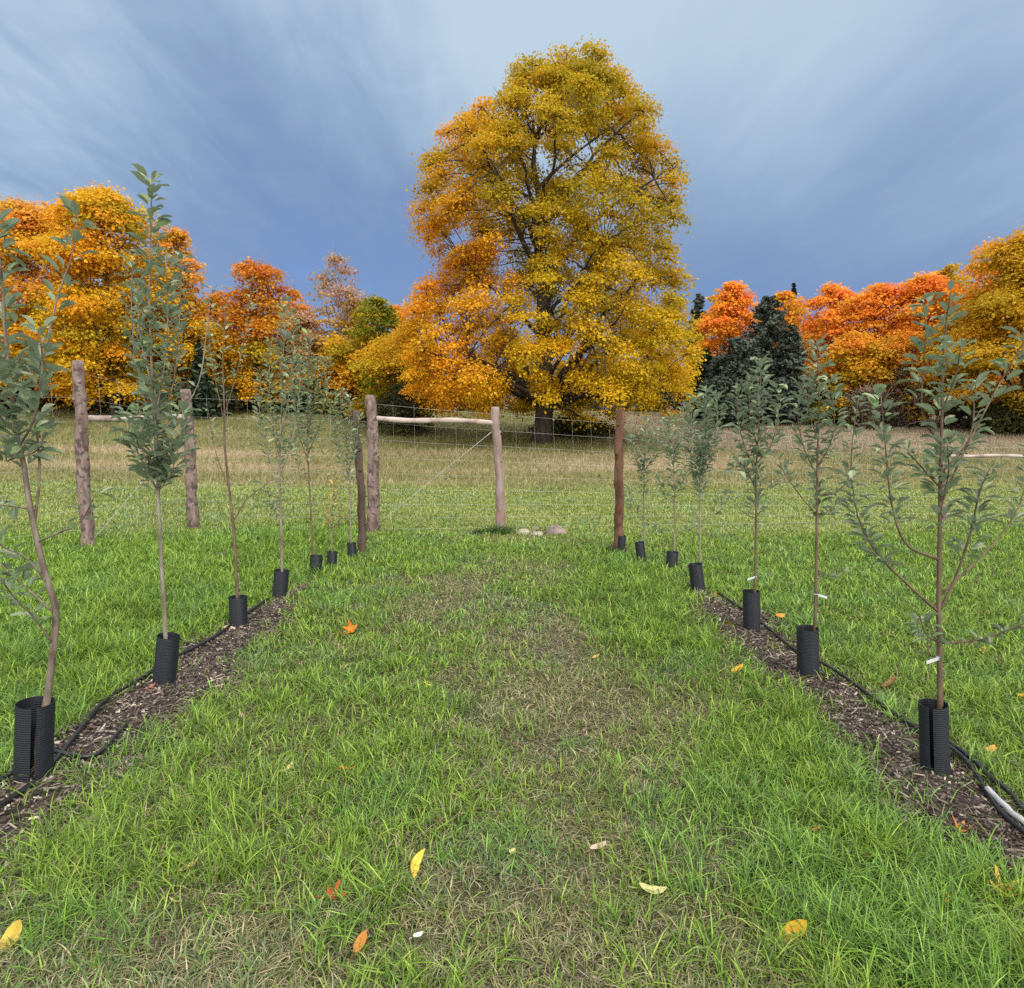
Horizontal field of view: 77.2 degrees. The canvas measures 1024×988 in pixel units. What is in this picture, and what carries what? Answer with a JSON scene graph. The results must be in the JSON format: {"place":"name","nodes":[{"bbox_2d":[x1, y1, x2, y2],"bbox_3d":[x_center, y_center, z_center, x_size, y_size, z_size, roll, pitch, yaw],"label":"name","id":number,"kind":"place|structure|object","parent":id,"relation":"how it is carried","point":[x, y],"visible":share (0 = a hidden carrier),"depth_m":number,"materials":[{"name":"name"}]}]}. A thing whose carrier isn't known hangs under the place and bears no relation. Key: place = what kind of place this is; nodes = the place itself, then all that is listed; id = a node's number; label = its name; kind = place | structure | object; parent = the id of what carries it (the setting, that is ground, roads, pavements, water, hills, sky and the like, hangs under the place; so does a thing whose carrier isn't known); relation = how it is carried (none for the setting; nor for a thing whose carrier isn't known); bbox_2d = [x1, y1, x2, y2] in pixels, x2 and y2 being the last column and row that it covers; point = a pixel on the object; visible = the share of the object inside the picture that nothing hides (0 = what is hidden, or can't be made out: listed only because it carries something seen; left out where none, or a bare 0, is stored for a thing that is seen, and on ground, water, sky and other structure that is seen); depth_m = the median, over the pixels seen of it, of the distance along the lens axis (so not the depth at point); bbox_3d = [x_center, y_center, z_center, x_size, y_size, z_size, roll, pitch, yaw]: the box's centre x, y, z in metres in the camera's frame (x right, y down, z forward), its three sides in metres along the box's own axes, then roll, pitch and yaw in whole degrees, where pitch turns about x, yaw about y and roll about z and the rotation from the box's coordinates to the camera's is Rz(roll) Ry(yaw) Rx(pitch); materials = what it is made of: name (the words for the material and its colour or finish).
{"place":"outdoors","nodes":[
{"label":"outdoors","id":0,"kind":"place"},
{"bbox_2d":[0,405,1023,987],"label":"ground","id":1,"kind":"structure","parent":0,"point":[514,743],"depth_m":3.37,"materials":[{"name":"green plant"}]},
{"bbox_2d":[0,920,21,951],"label":"fallen leaf","id":2,"kind":"object","parent":1,"relation":"on","point":[13,929],"visible":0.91,"depth_m":2.03,"materials":[{"name":"yellow plant"}]},
{"bbox_2d":[0,387,71,410],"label":"shrub","id":3,"kind":"object","parent":1,"relation":"on","point":[52,399],"visible":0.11,"depth_m":38.84,"materials":[{"name":"green plant"}]},
{"bbox_2d":[0,193,114,411],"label":"maple tree","id":4,"kind":"object","parent":1,"relation":"on","point":[28,222],"visible":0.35,"depth_m":36.27,"materials":[{"name":"orange plant"}]},
{"bbox_2d":[60,386,130,413],"bbox_3d":[-24.516,-5.547,38.107,3.888,2.384,4.013,-1,5,-14],"label":"shrub","id":5,"kind":"object","parent":1,"relation":"on","point":[71,408],"visible":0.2,"depth_m":37.26,"materials":[{"name":"green plant"}]},
{"bbox_2d":[4,178,192,415],"bbox_3d":[-22.155,-10.481,35.316,8.766,12.843,9.392,0,5,-1],"label":"maple tree","id":6,"kind":"object","parent":1,"relation":"on","point":[103,208],"visible":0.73,"depth_m":33.86,"materials":[{"name":"orange plant"}]},
{"bbox_2d":[0,605,290,858],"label":"mulch bed","id":7,"kind":"object","parent":1,"relation":"on","point":[124,717],"visible":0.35,"depth_m":3.70,"materials":[{"name":"wood"}]},
{"bbox_2d":[13,696,55,784],"bbox_3d":[-2.223,1.173,2.982,0.188,0.433,0.152,0,5,-1],"label":"tree guard","id":8,"kind":"object","parent":7,"relation":"on","point":[33,717],"visible":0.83,"depth_m":2.94,"materials":[{"name":"plastic"}]},
{"bbox_2d":[0,195,115,774],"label":"apple sapling","id":9,"kind":"object","parent":7,"relation":"on","point":[34,359],"visible":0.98,"depth_m":2.85,"materials":[{"name":"green plant"}]},
{"bbox_2d":[0,724,127,781],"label":"irrigation hose","id":10,"kind":"object","parent":7,"relation":"on","point":[85,756],"visible":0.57,"depth_m":3.16,"materials":[{"name":"plastic"}]},
{"bbox_2d":[0,598,268,807],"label":"irrigation hose","id":11,"kind":"object","parent":7,"relation":"on","point":[59,755],"visible":0.83,"depth_m":3.60,"materials":[{"name":"plastic"}]},
{"bbox_2d":[106,163,217,638],"bbox_3d":[-2.178,-0.324,3.999,0.696,3.272,0.596,0,5,-1],"label":"apple sapling","id":12,"kind":"object","parent":7,"relation":"on","point":[157,468],"visible":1,"depth_m":3.95,"materials":[{"name":"green plant"}]},
{"bbox_2d":[152,632,179,686],"bbox_3d":[-2.235,1.097,4.142,0.188,0.393,0.143,0,5,-1],"label":"tree guard","id":13,"kind":"object","parent":7,"relation":"on","point":[165,661],"visible":0.85,"depth_m":4.08,"materials":[{"name":"plastic"}]},
{"bbox_2d":[229,595,247,626],"bbox_3d":[-2.290,1.007,5.360,0.150,0.306,0.139,0,5,-1],"label":"tree guard","id":14,"kind":"object","parent":7,"relation":"on","point":[238,614],"visible":0.83,"depth_m":5.30,"materials":[{"name":"plastic"}]},
{"bbox_2d":[201,276,284,598],"bbox_3d":[-2.249,-0.301,5.380,0.622,2.946,0.314,-3,6,-29],"label":"apple sapling","id":15,"kind":"object","parent":7,"relation":"on","point":[253,307],"visible":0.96,"depth_m":5.24,"materials":[{"name":"green plant"}]},
{"bbox_2d":[249,296,308,571],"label":"apple sapling","id":16,"kind":"object","parent":7,"relation":"on","point":[283,397],"visible":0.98,"depth_m":6.19,"materials":[{"name":"green plant"}]},
{"bbox_2d":[272,569,288,597],"bbox_3d":[-2.266,0.906,6.277,0.170,0.336,0.143,0,5,-1],"label":"tree guard","id":17,"kind":"object","parent":7,"relation":"on","point":[280,583],"visible":0.82,"depth_m":6.22,"materials":[{"name":"plastic"}]},
{"bbox_2d":[88,248,214,403],"bbox_3d":[-22.799,-10.111,40.011,8.290,9.995,6.979,-3,6,-34],"label":"maple tree","id":18,"kind":"object","parent":1,"relation":"on","point":[169,360],"visible":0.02,"depth_m":39.13,"materials":[{"name":"orange plant"}]},
{"bbox_2d":[122,226,233,406],"bbox_3d":[-19.067,-9.825,37.042,6.316,10.898,4.702,3,6,32],"label":"maple tree","id":19,"kind":"object","parent":1,"relation":"on","point":[196,331],"visible":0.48,"depth_m":36.61,"materials":[{"name":"orange plant"}]},
{"bbox_2d":[181,339,222,420],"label":"spruce tree","id":20,"kind":"object","parent":1,"relation":"on","point":[204,387],"visible":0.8,"depth_m":34.99,"materials":[{"name":"green plant"}]},
{"bbox_2d":[186,293,253,382],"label":"maple tree","id":21,"kind":"object","parent":1,"relation":"on","point":[219,368],"visible":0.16,"depth_m":42.45,"materials":[{"name":"orange plant"}]},
{"bbox_2d":[210,381,243,415],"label":"shrub","id":22,"kind":"object","parent":1,"relation":"on","point":[232,400],"visible":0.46,"depth_m":36.84,"materials":[{"name":"green plant"}]},
{"bbox_2d":[214,373,272,411],"bbox_3d":[-16.985,-6.342,41.606,4.764,2.671,5.536,0,5,-1],"label":"shrub","id":23,"kind":"object","parent":1,"relation":"on","point":[248,403],"visible":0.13,"depth_m":39.80,"materials":[{"name":"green plant"}]},
{"bbox_2d":[206,256,299,412],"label":"maple tree","id":24,"kind":"object","parent":1,"relation":"on","point":[266,323],"visible":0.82,"depth_m":38.02,"materials":[{"name":"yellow plant"}]},
{"bbox_2d":[260,365,328,412],"bbox_3d":[-13.725,-6.490,40.280,4.649,3.371,3.837,-2,5,-23],"label":"shrub","id":25,"kind":"object","parent":1,"relation":"on","point":[296,399],"visible":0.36,"depth_m":39.80,"materials":[{"name":"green plant"}]},
{"bbox_2d":[272,288,319,371],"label":"maple tree","id":26,"kind":"object","parent":1,"relation":"on","point":[302,306],"visible":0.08,"depth_m":44.45,"materials":[{"name":"orange plant"}]},
{"bbox_2d":[268,313,338,406],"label":"maple tree","id":27,"kind":"object","parent":1,"relation":"on","point":[303,322],"visible":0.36,"depth_m":41.26,"materials":[{"name":"orange plant"}]},
{"bbox_2d":[287,328,333,554],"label":"apple sapling","id":28,"kind":"object","parent":1,"relation":"on","point":[309,399],"visible":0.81,"depth_m":7.46,"materials":[{"name":"green plant"}]},
{"bbox_2d":[309,554,322,574],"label":"tree guard","id":29,"kind":"object","parent":1,"relation":"on","point":[315,560],"visible":0.72,"depth_m":7.47,"materials":[{"name":"plastic"}]},
{"bbox_2d":[283,374,360,416],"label":"shrub","id":30,"kind":"object","parent":1,"relation":"on","point":[328,407],"visible":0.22,"depth_m":40.62,"materials":[{"name":"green plant"}]},
{"bbox_2d":[314,880,344,899],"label":"fallen leaf","id":31,"kind":"object","parent":1,"relation":"on","point":[329,892],"visible":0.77,"depth_m":2.21,"materials":[{"name":"orange plant"}]},
{"bbox_2d":[289,244,370,375],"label":"aspen tree","id":32,"kind":"object","parent":1,"relation":"on","point":[351,294],"visible":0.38,"depth_m":43.33,"materials":[{"name":"orange plant"}]},
{"bbox_2d":[327,551,336,566],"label":"tree guard","id":33,"kind":"object","parent":1,"relation":"on","point":[331,557],"visible":0.74,"depth_m":7.86,"materials":[{"name":"plastic"}]},
{"bbox_2d":[318,471,347,552],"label":"apple sapling","id":34,"kind":"object","parent":1,"relation":"on","point":[334,498],"visible":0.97,"depth_m":7.90,"materials":[{"name":"green plant"}]},
{"bbox_2d":[326,387,364,542],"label":"apple sapling","id":35,"kind":"object","parent":1,"relation":"on","point":[354,451],"visible":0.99,"depth_m":8.40,"materials":[{"name":"green plant"}]},
{"bbox_2d":[304,325,387,418],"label":"maple tree","id":36,"kind":"object","parent":1,"relation":"on","point":[347,378],"visible":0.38,"depth_m":39.94,"materials":[{"name":"orange plant"}]},
{"bbox_2d":[342,619,357,633],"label":"fallen leaf","id":37,"kind":"object","parent":1,"relation":"on","point":[350,628],"visible":0.9,"depth_m":5.27,"materials":[{"name":"orange plant"}]},
{"bbox_2d":[330,302,369,371],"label":"maple tree","id":38,"kind":"object","parent":1,"relation":"on","point":[349,317],"visible":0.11,"depth_m":45.05,"materials":[{"name":"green plant"}]},
{"bbox_2d":[347,542,356,557],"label":"tree guard","id":39,"kind":"object","parent":1,"relation":"on","point":[351,548],"visible":0.76,"depth_m":8.41,"materials":[{"name":"plastic"}]},
{"bbox_2d":[349,930,366,960],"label":"fallen leaf","id":40,"kind":"object","parent":1,"relation":"on","point":[362,937],"visible":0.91,"depth_m":2.00,"materials":[{"name":"orange plant"}]},
{"bbox_2d":[352,410,367,552],"bbox_3d":[-2.080,-0.078,8.783,0.190,2.132,0.140,0,5,-1],"label":"wooden post","id":41,"kind":"object","parent":1,"relation":"on","point":[362,527],"visible":0.87,"depth_m":8.74,"materials":[{"name":"brown wood"}]},
{"bbox_2d":[318,292,405,423],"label":"maple tree","id":42,"kind":"object","parent":1,"relation":"on","point":[375,311],"visible":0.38,"depth_m":39.26,"materials":[{"name":"green plant"}]},
{"bbox_2d":[338,329,453,430],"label":"maple tree","id":43,"kind":"object","parent":1,"relation":"on","point":[377,353],"visible":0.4,"depth_m":35.77,"materials":[{"name":"yellow plant"}]},
{"bbox_2d":[362,383,432,436],"bbox_3d":[-6.132,-4.478,34.656,3.684,3.051,3.072,3,6,35],"label":"shrub","id":44,"kind":"object","parent":1,"relation":"on","point":[396,409],"visible":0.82,"depth_m":34.02,"materials":[{"name":"green plant"}]},
{"bbox_2d":[410,849,424,877],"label":"fallen leaf","id":45,"kind":"object","parent":1,"relation":"on","point":[417,857],"visible":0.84,"depth_m":2.38,"materials":[{"name":"yellow plant"}]},
{"bbox_2d":[485,523,516,534],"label":"weed clump","id":46,"kind":"object","parent":1,"relation":"on","point":[503,529],"visible":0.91,"depth_m":10.64,"materials":[{"name":"green plant"}]},
{"bbox_2d":[0,556,1004,987],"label":"dead thatch","id":47,"kind":"object","parent":1,"relation":"on","point":[532,972],"visible":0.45,"depth_m":2.31,"materials":[{"name":"beige plant"}]},
{"bbox_2d":[0,400,1023,491],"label":"meadow grass","id":48,"kind":"structure","parent":1,"relation":"on","point":[867,453],"depth_m":25.50,"materials":[{"name":"beige plant"}]},
{"bbox_2d":[445,816,578,894],"bbox_3d":[-0.012,1.363,2.457,0.526,0.087,0.472,2,5,17],"label":"grass tuft","id":49,"kind":"object","parent":1,"relation":"on","point":[518,846],"visible":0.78,"depth_m":2.45,"materials":[{"name":"green plant"}]},
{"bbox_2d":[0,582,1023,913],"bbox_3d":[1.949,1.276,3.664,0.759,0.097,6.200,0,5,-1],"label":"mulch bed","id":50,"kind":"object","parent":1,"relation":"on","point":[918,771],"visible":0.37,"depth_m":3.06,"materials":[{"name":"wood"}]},
{"bbox_2d":[688,562,704,591],"bbox_3d":[1.888,0.878,6.538,0.187,0.356,0.140,0,5,-1],"label":"tree guard","id":51,"kind":"object","parent":50,"relation":"on","point":[696,575],"visible":0.81,"depth_m":6.48,"materials":[{"name":"plastic"}]},
{"bbox_2d":[680,385,735,562],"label":"apple sapling","id":52,"kind":"object","parent":50,"relation":"on","point":[700,451],"visible":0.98,"depth_m":6.46,"materials":[{"name":"green plant"}]},
{"bbox_2d":[743,589,760,631],"bbox_3d":[1.956,0.980,5.232,0.150,0.394,0.135,0,5,-1],"label":"tree guard","id":53,"kind":"object","parent":50,"relation":"on","point":[751,610],"visible":0.9,"depth_m":5.18,"materials":[{"name":"plastic"}]},
{"bbox_2d":[724,354,793,592],"bbox_3d":[1.963,0.043,5.173,0.539,2.304,0.530,2,5,25],"label":"apple sapling","id":54,"kind":"object","parent":50,"relation":"on","point":[761,454],"visible":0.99,"depth_m":5.12,"materials":[{"name":"green plant"}]},
{"bbox_2d":[796,625,818,678],"bbox_3d":[1.974,1.079,4.277,0.155,0.388,0.141,0,5,-1],"label":"tree guard","id":55,"kind":"object","parent":50,"relation":"on","point":[807,639],"visible":0.87,"depth_m":4.22,"materials":[{"name":"plastic"}]},
{"bbox_2d":[768,334,868,630],"bbox_3d":[2.014,0.134,4.217,0.588,2.316,0.452,0,5,-1],"label":"apple sapling","id":56,"kind":"object","parent":50,"relation":"on","point":[837,393],"visible":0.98,"depth_m":4.17,"materials":[{"name":"green plant"}]},
{"bbox_2d":[717,592,1023,834],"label":"irrigation hose","id":57,"kind":"object","parent":50,"relation":"on","point":[1005,816],"visible":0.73,"depth_m":3.45,"materials":[{"name":"plastic"}]},
{"bbox_2d":[833,280,1023,766],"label":"apple sapling","id":58,"kind":"object","parent":50,"relation":"on","point":[942,403],"visible":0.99,"depth_m":2.91,"materials":[{"name":"green plant"}]},
{"bbox_2d":[918,698,949,776],"bbox_3d":[1.989,1.176,3.018,0.153,0.400,0.123,0,5,-1],"label":"tree guard","id":59,"kind":"object","parent":50,"relation":"on","point":[934,736],"visible":0.94,"depth_m":2.98,"materials":[{"name":"plastic"}]},
{"bbox_2d":[950,739,1023,813],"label":"irrigation hose","id":60,"kind":"object","parent":50,"relation":"on","point":[1004,787],"visible":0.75,"depth_m":2.90,"materials":[{"name":"plastic"}]},
{"bbox_2d":[984,786,1023,824],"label":"irrigation hose","id":61,"kind":"object","parent":50,"relation":"on","point":[1005,806],"visible":1,"depth_m":2.68,"materials":[{"name":"plastic"}]},
{"bbox_2d":[1,360,1023,552],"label":"wire fence","id":62,"kind":"object","parent":1,"relation":"on","point":[83,418],"visible":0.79,"depth_m":10.69,"materials":[{"name":"grey wood"}]},
{"bbox_2d":[15,331,1019,412],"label":"distant wood","id":63,"kind":"object","parent":1,"relation":"on","point":[627,406],"visible":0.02,"depth_m":64.43,"materials":[{"name":"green plant"}]},
{"bbox_2d":[381,33,707,443],"bbox_3d":[1.685,-11.833,31.261,16.012,19.365,14.794,0,5,-1],"label":"maple tree","id":64,"kind":"object","parent":1,"relation":"on","point":[581,85],"visible":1,"depth_m":28.34,"materials":[{"name":"yellow plant"}]},
{"bbox_2d":[544,524,565,535],"bbox_3d":[0.724,0.622,10.629,0.386,0.263,0.330,0,5,-1],"label":"rock","id":65,"kind":"object","parent":1,"relation":"on","point":[555,529],"visible":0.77,"depth_m":10.53,"materials":[{"name":"beige stone"}]},
{"bbox_2d":[524,413,615,439],"bbox_3d":[3.399,-3.646,35.887,5.153,2.083,4.694,4,6,36],"label":"shrub","id":66,"kind":"object","parent":1,"relation":"on","point":[561,428],"visible":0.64,"depth_m":34.59,"materials":[{"name":"green plant"}]},
{"bbox_2d":[613,409,625,547],"bbox_3d":[1.484,-0.097,8.903,0.161,2.160,0.169,3,6,34],"label":"wooden post","id":67,"kind":"object","parent":1,"relation":"on","point":[618,481],"visible":0.94,"depth_m":8.86,"materials":[{"name":"red wood"}]},
{"bbox_2d":[618,535,625,550],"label":"tree guard","id":68,"kind":"object","parent":1,"relation":"on","point":[621,541],"visible":0.69,"depth_m":8.87,"materials":[{"name":"plastic"}]},
{"bbox_2d":[635,541,645,562],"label":"tree guard","id":69,"kind":"object","parent":1,"relation":"on","point":[640,549],"visible":0.86,"depth_m":8.17,"materials":[{"name":"plastic"}]},
{"bbox_2d":[623,415,667,544],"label":"apple sapling","id":70,"kind":"object","parent":1,"relation":"on","point":[643,468],"visible":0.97,"depth_m":8.18,"materials":[{"name":"green plant"}]},
{"bbox_2d":[628,883,666,893],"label":"fallen leaf","id":71,"kind":"object","parent":1,"relation":"on","point":[644,886],"visible":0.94,"depth_m":2.23,"materials":[{"name":"yellow plant"}]},
{"bbox_2d":[666,551,677,567],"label":"tree guard","id":72,"kind":"object","parent":1,"relation":"on","point":[671,557],"visible":0.71,"depth_m":7.73,"materials":[{"name":"plastic"}]},
{"bbox_2d":[652,406,702,550],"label":"apple sapling","id":73,"kind":"object","parent":1,"relation":"on","point":[673,451],"visible":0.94,"depth_m":7.78,"materials":[{"name":"green plant"}]},
{"bbox_2d":[683,293,708,401],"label":"cedar tree","id":74,"kind":"object","parent":1,"relation":"on","point":[699,301],"visible":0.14,"depth_m":58.93,"materials":[{"name":"green plant"}]},
{"bbox_2d":[688,347,717,420],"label":"cedar tree","id":75,"kind":"object","parent":1,"relation":"on","point":[704,372],"visible":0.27,"depth_m":45.32,"materials":[{"name":"green plant"}]},
{"bbox_2d":[688,288,726,362],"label":"maple tree","id":76,"kind":"object","parent":1,"relation":"on","point":[710,301],"visible":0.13,"depth_m":57.11,"materials":[{"name":"orange plant"}]},
{"bbox_2d":[689,280,759,391],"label":"maple tree","id":77,"kind":"object","parent":1,"relation":"on","point":[734,301],"visible":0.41,"depth_m":48.67,"materials":[{"name":"orange plant"}]},
{"bbox_2d":[696,336,775,426],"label":"cedar tree","id":78,"kind":"object","parent":1,"relation":"on","point":[726,371],"visible":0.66,"depth_m":40.94,"materials":[{"name":"green plant"}]},
{"bbox_2d":[740,295,792,423],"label":"cedar tree","id":79,"kind":"object","parent":1,"relation":"on","point":[768,327],"visible":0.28,"depth_m":44.98,"materials":[{"name":"green plant"}]},
{"bbox_2d":[747,290,823,383],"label":"maple tree","id":80,"kind":"object","parent":1,"relation":"on","point":[792,306],"visible":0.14,"depth_m":60.11,"materials":[{"name":"orange plant"}]},
{"bbox_2d":[765,324,817,425],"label":"cedar tree","id":81,"kind":"object","parent":1,"relation":"on","point":[790,353],"visible":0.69,"depth_m":43.28,"materials":[{"name":"green plant"}]},
{"bbox_2d":[780,919,806,941],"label":"fallen leaf","id":82,"kind":"object","parent":1,"relation":"on","point":[797,928],"visible":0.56,"depth_m":2.04,"materials":[{"name":"yellow plant"}]},
{"bbox_2d":[804,375,855,426],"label":"shrub","id":83,"kind":"object","parent":1,"relation":"on","point":[837,416],"visible":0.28,"depth_m":42.63,"materials":[{"name":"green plant"}]},
{"bbox_2d":[793,281,869,407],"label":"maple tree","id":84,"kind":"object","parent":1,"relation":"on","point":[834,294],"visible":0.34,"depth_m":48.74,"materials":[{"name":"orange plant"}]},
{"bbox_2d":[803,327,910,424],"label":"maple tree","id":85,"kind":"object","parent":1,"relation":"on","point":[846,347],"visible":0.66,"depth_m":41.76,"materials":[{"name":"orange plant"}]},
{"bbox_2d":[834,379,894,430],"bbox_3d":[22.273,-5.488,40.013,3.903,3.417,3.560,0,5,-1],"label":"shrub","id":86,"kind":"object","parent":1,"relation":"on","point":[863,416],"visible":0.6,"depth_m":39.83,"materials":[{"name":"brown plant"}]},
{"bbox_2d":[815,282,930,420],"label":"maple tree","id":87,"kind":"object","parent":1,"relation":"on","point":[872,313],"visible":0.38,"depth_m":45.78,"materials":[{"name":"orange plant"}]},
{"bbox_2d":[857,364,938,427],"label":"shrub","id":88,"kind":"object","parent":1,"relation":"on","point":[895,409],"visible":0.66,"depth_m":40.47,"materials":[{"name":"green plant"}]},
{"bbox_2d":[863,329,949,425],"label":"maple tree","id":89,"kind":"object","parent":1,"relation":"on","point":[906,344],"visible":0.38,"depth_m":41.12,"materials":[{"name":"orange plant"}]},
{"bbox_2d":[877,271,991,424],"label":"maple tree","id":90,"kind":"object","parent":1,"relation":"on","point":[918,285],"visible":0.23,"depth_m":43.77,"materials":[{"name":"orange plant"}]},
{"bbox_2d":[921,262,975,420],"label":"maple tree","id":91,"kind":"object","parent":1,"relation":"on","point":[948,272],"visible":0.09,"depth_m":48.04,"materials":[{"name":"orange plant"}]},
{"bbox_2d":[923,364,988,429],"bbox_3d":[27.924,-6.038,40.343,3.821,4.483,3.250,0,5,-1],"label":"shrub","id":92,"kind":"object","parent":1,"relation":"on","point":[959,423],"visible":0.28,"depth_m":39.91,"materials":[{"name":"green plant"}]},
{"bbox_2d":[923,313,1003,418],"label":"maple tree","id":93,"kind":"object","parent":1,"relation":"on","point":[949,328],"visible":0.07,"depth_m":40.54,"materials":[{"name":"orange plant"}]},
{"bbox_2d":[918,221,1023,434],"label":"maple tree","id":94,"kind":"object","parent":1,"relation":"on","point":[1007,299],"visible":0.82,"depth_m":35.70,"materials":[{"name":"orange plant"}]},
{"bbox_2d":[942,240,1017,400],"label":"maple tree","id":95,"kind":"object","parent":1,"relation":"on","point":[978,282],"visible":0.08,"depth_m":42.40,"materials":[{"name":"orange plant"}]},
{"bbox_2d":[964,396,1023,436],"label":"shrub","id":96,"kind":"object","parent":1,"relation":"on","point":[1006,420],"visible":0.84,"depth_m":36.07,"materials":[{"name":"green plant"}]},
{"bbox_2d":[985,865,1023,900],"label":"fallen leaf","id":97,"kind":"object","parent":1,"relation":"on","point":[997,873],"visible":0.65,"depth_m":2.23,"materials":[{"name":"yellow plant"}]},
{"bbox_2d":[0,0,1023,410],"label":"sky","id":98,"kind":"structure","parent":0,"point":[858,144],"materials":[{"name":"blue"}]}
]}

